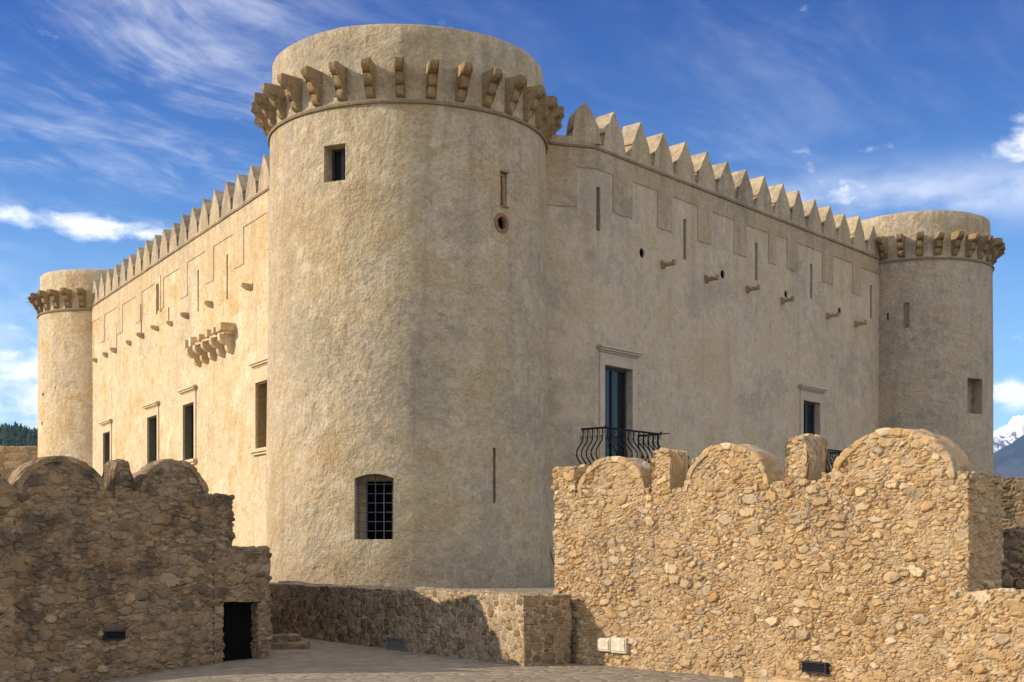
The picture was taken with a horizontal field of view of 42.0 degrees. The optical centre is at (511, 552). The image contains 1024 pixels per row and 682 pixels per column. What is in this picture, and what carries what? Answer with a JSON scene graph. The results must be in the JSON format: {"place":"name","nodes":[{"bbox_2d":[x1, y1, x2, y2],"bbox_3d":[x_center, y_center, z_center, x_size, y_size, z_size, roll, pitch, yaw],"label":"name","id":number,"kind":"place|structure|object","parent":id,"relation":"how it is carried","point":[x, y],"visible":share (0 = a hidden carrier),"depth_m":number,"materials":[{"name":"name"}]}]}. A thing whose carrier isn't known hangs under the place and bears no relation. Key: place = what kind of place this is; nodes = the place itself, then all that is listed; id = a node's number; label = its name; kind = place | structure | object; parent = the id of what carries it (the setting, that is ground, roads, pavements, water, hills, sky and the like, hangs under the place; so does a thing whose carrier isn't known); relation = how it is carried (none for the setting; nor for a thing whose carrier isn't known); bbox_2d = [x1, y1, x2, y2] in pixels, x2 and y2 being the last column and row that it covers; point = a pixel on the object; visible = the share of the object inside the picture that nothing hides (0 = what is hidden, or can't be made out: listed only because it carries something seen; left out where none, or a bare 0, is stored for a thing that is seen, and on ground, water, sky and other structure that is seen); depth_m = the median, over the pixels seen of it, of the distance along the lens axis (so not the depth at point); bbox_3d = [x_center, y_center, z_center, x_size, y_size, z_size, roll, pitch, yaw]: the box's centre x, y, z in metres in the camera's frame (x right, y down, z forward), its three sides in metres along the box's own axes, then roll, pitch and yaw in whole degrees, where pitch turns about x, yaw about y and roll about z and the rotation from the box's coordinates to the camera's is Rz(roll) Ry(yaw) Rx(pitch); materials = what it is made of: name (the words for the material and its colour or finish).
{"place":"outdoors","nodes":[
{"label":"outdoors","id":0,"kind":"place"},
{"bbox_2d":[0,446,37,480],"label":"boundary wall","id":1,"kind":"structure","parent":0,"point":[12,458],"depth_m":92.13,"materials":[{"name":"beige stone"}]},
{"bbox_2d":[0,431,37,445],"bbox_3d":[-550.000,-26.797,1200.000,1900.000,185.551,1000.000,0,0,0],"label":"hill","id":2,"kind":"structure","parent":0,"point":[11,443],"depth_m":1142.57,"materials":[{"name":"green plant"}]},
{"bbox_2d":[0,421,37,445],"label":"conifer wood","id":3,"kind":"object","parent":2,"relation":"on","point":[13,431],"visible":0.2,"depth_m":1146.71,"materials":[{"name":"green plant"}]},
{"bbox_2d":[100,638,744,681],"bbox_3d":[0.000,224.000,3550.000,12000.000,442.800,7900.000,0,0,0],"label":"ground","id":4,"kind":"structure","parent":0,"point":[322,661],"depth_m":29.50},
{"bbox_2d":[0,455,272,681],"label":"rubble wall","id":5,"kind":"structure","parent":4,"relation":"on","point":[157,566],"depth_m":30.57,"materials":[{"name":"brown stone"}]},
{"bbox_2d":[103,630,125,639],"bbox_3d":[-9.093,1.875,30.433,0.500,0.205,0.190,0,0,-42],"label":"vent","id":6,"kind":"object","parent":5,"relation":"attached to","point":[115,635],"visible":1,"depth_m":30.37,"materials":[{"name":"metal"}]},
{"bbox_2d":[222,602,252,660],"bbox_3d":[-6.869,2.362,32.907,1.073,2.477,0.090,0,0,-42],"label":"door","id":7,"kind":"structure","parent":5,"relation":"in","point":[237,638],"depth_m":32.94,"materials":[{"name":"brown wood"}]},
{"bbox_2d":[270,633,300,642],"bbox_3d":[-6.455,2.589,37.060,1.134,0.671,1.130,0,0,-9],"label":"stone step","id":8,"kind":"object","parent":4,"relation":"on","point":[282,637],"visible":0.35,"depth_m":36.56,"materials":[{"name":"beige stone"}]},
{"bbox_2d":[270,639,309,649],"bbox_3d":[-6.298,2.672,36.833,1.389,0.505,1.621,0,0,-8],"label":"stone step","id":9,"kind":"object","parent":4,"relation":"on","point":[303,644],"visible":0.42,"depth_m":36.09,"materials":[{"name":"beige stone"}]},
{"bbox_2d":[268,582,572,665],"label":"wall","id":10,"kind":"structure","parent":4,"relation":"on","point":[521,629],"depth_m":33.98,"materials":[{"name":"beige stone"}]},
{"bbox_2d":[386,637,407,650],"bbox_3d":[-3.048,2.428,35.719,0.180,0.321,1.060,0,0,-33],"label":"vent","id":11,"kind":"object","parent":10,"relation":"attached to","point":[394,643],"visible":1,"depth_m":35.63,"materials":[{"name":"grey metal"}]},
{"bbox_2d":[448,584,554,593],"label":"terrace","id":12,"kind":"structure","parent":4,"relation":"on","point":[549,589],"depth_m":40.37,"materials":[{"name":"beige stone"}]},
{"bbox_2d":[24,24,1005,587],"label":"castle","id":13,"kind":"structure","parent":4,"relation":"on","point":[416,306],"depth_m":47.38,"materials":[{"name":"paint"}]},
{"bbox_2d":[98,419,112,473],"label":"window","id":14,"kind":"structure","parent":13,"relation":"in","point":[107,424],"depth_m":75.95,"materials":[{"name":"stone"}]},
{"bbox_2d":[142,401,159,463],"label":"window","id":15,"kind":"structure","parent":13,"relation":"in","point":[152,409],"depth_m":68.05,"materials":[{"name":"stone"}]},
{"bbox_2d":[155,276,161,313],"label":"window frame","id":16,"kind":"structure","parent":13,"relation":"in","point":[157,280],"depth_m":66.23,"materials":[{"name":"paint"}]},
{"bbox_2d":[177,384,196,464],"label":"window","id":17,"kind":"structure","parent":13,"relation":"in","point":[188,394],"depth_m":62.78,"materials":[{"name":"stone"}]},
{"bbox_2d":[248,357,267,455],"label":"window","id":18,"kind":"structure","parent":13,"relation":"in","point":[260,366],"depth_m":54.22,"materials":[{"name":"stone"}]},
{"bbox_2d":[550,547,554,567],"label":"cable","id":19,"kind":"object","parent":13,"relation":"attached to","point":[552,558],"visible":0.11,"depth_m":46.57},
{"bbox_2d":[597,344,642,458],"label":"balcony door","id":20,"kind":"structure","parent":13,"relation":"in","point":[612,381],"depth_m":48.78,"materials":[{"name":"stone"}]},
{"bbox_2d":[798,383,827,436],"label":"balcony door","id":21,"kind":"structure","parent":13,"relation":"in","point":[806,409],"depth_m":60.28,"materials":[{"name":"stone"}]},
{"bbox_2d":[551,428,1023,681],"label":"rubble wall","id":22,"kind":"structure","parent":4,"relation":"on","point":[877,555],"depth_m":26.58,"materials":[{"name":"beige stone"}]},
{"bbox_2d":[597,638,610,651],"bbox_3d":[2.169,2.108,30.716,0.220,0.300,0.431,0,0,-40],"label":"meter box","id":23,"kind":"object","parent":22,"relation":"attached to","point":[603,644],"visible":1,"depth_m":30.62,"materials":[{"name":"beige plastic"}]},
{"bbox_2d":[611,637,629,653],"bbox_3d":[2.480,2.102,30.343,0.220,0.349,0.496,0,0,-40],"label":"meter box","id":24,"kind":"object","parent":22,"relation":"attached to","point":[619,645],"visible":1,"depth_m":30.22,"materials":[{"name":"beige plastic"}]},
{"bbox_2d":[801,661,829,673],"bbox_3d":[5.976,2.243,26.162,0.200,0.222,0.577,0,0,-40],"label":"vent","id":25,"kind":"object","parent":22,"relation":"attached to","point":[814,667],"visible":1,"depth_m":26.09,"materials":[{"name":"metal"}]},
{"bbox_2d":[744,675,837,681],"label":"stone kerb","id":26,"kind":"structure","parent":4,"relation":"on","point":[759,678],"depth_m":26.38,"materials":[{"name":"beige stone"}]},
{"bbox_2d":[1000,477,1023,588],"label":"rubble wall","id":27,"kind":"structure","parent":4,"relation":"on","point":[1012,571],"depth_m":26.41,"materials":[{"name":"beige stone"}]},
{"bbox_2d":[0,0,1023,430],"label":"sky","id":28,"kind":"structure","parent":0,"point":[119,118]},
{"bbox_2d":[993,435,1023,476],"bbox_3d":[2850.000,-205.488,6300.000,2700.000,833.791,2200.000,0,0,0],"label":"mountain","id":29,"kind":"structure","parent":0,"point":[1009,460],"depth_m":6086.42,"materials":[{"name":"blue stone"}]},
{"bbox_2d":[993,415,1023,452],"bbox_3d":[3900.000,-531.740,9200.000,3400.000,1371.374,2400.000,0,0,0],"label":"snowy mountain","id":30,"kind":"structure","parent":0,"point":[1011,431],"depth_m":9031.68,"materials":[{"name":"white snow"}]}
]}

